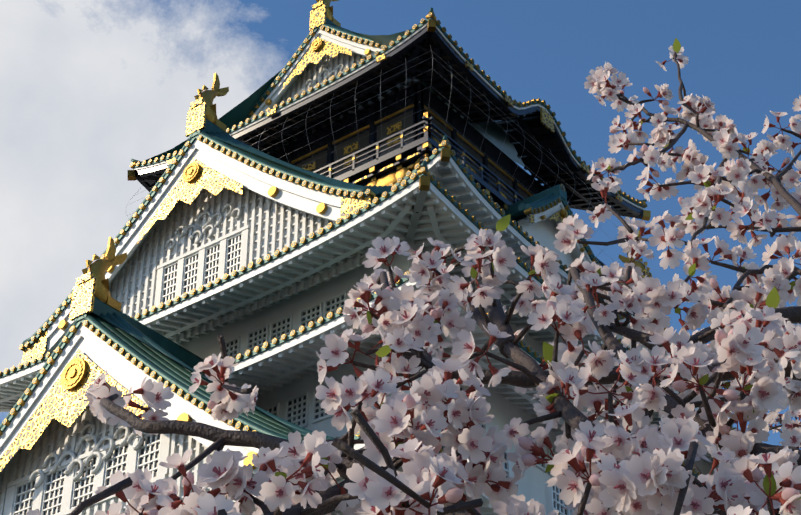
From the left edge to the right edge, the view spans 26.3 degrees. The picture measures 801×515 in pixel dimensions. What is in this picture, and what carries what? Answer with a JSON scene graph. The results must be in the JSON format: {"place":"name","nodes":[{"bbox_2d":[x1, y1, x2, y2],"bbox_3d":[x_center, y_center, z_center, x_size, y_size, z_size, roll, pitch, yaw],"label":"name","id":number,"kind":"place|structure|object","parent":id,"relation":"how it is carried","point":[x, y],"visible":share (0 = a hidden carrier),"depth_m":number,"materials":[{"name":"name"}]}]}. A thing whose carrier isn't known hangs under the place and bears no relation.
{"place":"outdoors","nodes":[
{"label":"outdoors","id":0,"kind":"place"},
{"bbox_2d":[0,0,762,514],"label":"castle","id":1,"kind":"structure","parent":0,"point":[264,214],"depth_m":59.54,"materials":[{"name":"white paint"}]},
{"bbox_2d":[0,0,800,449],"label":"sky","id":2,"kind":"structure","parent":0,"point":[89,88],"materials":[{"name":"blue"}]},
{"bbox_3d":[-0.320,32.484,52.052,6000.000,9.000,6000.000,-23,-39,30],"label":"stone base and ground","id":3,"kind":"structure","parent":0,"visible":0},
{"bbox_2d":[15,38,800,514],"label":"cherry blossom branches","id":4,"kind":"object","parent":3,"relation":"on","point":[747,358],"visible":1,"depth_m":2.03,"materials":[{"name":"pink plant"}]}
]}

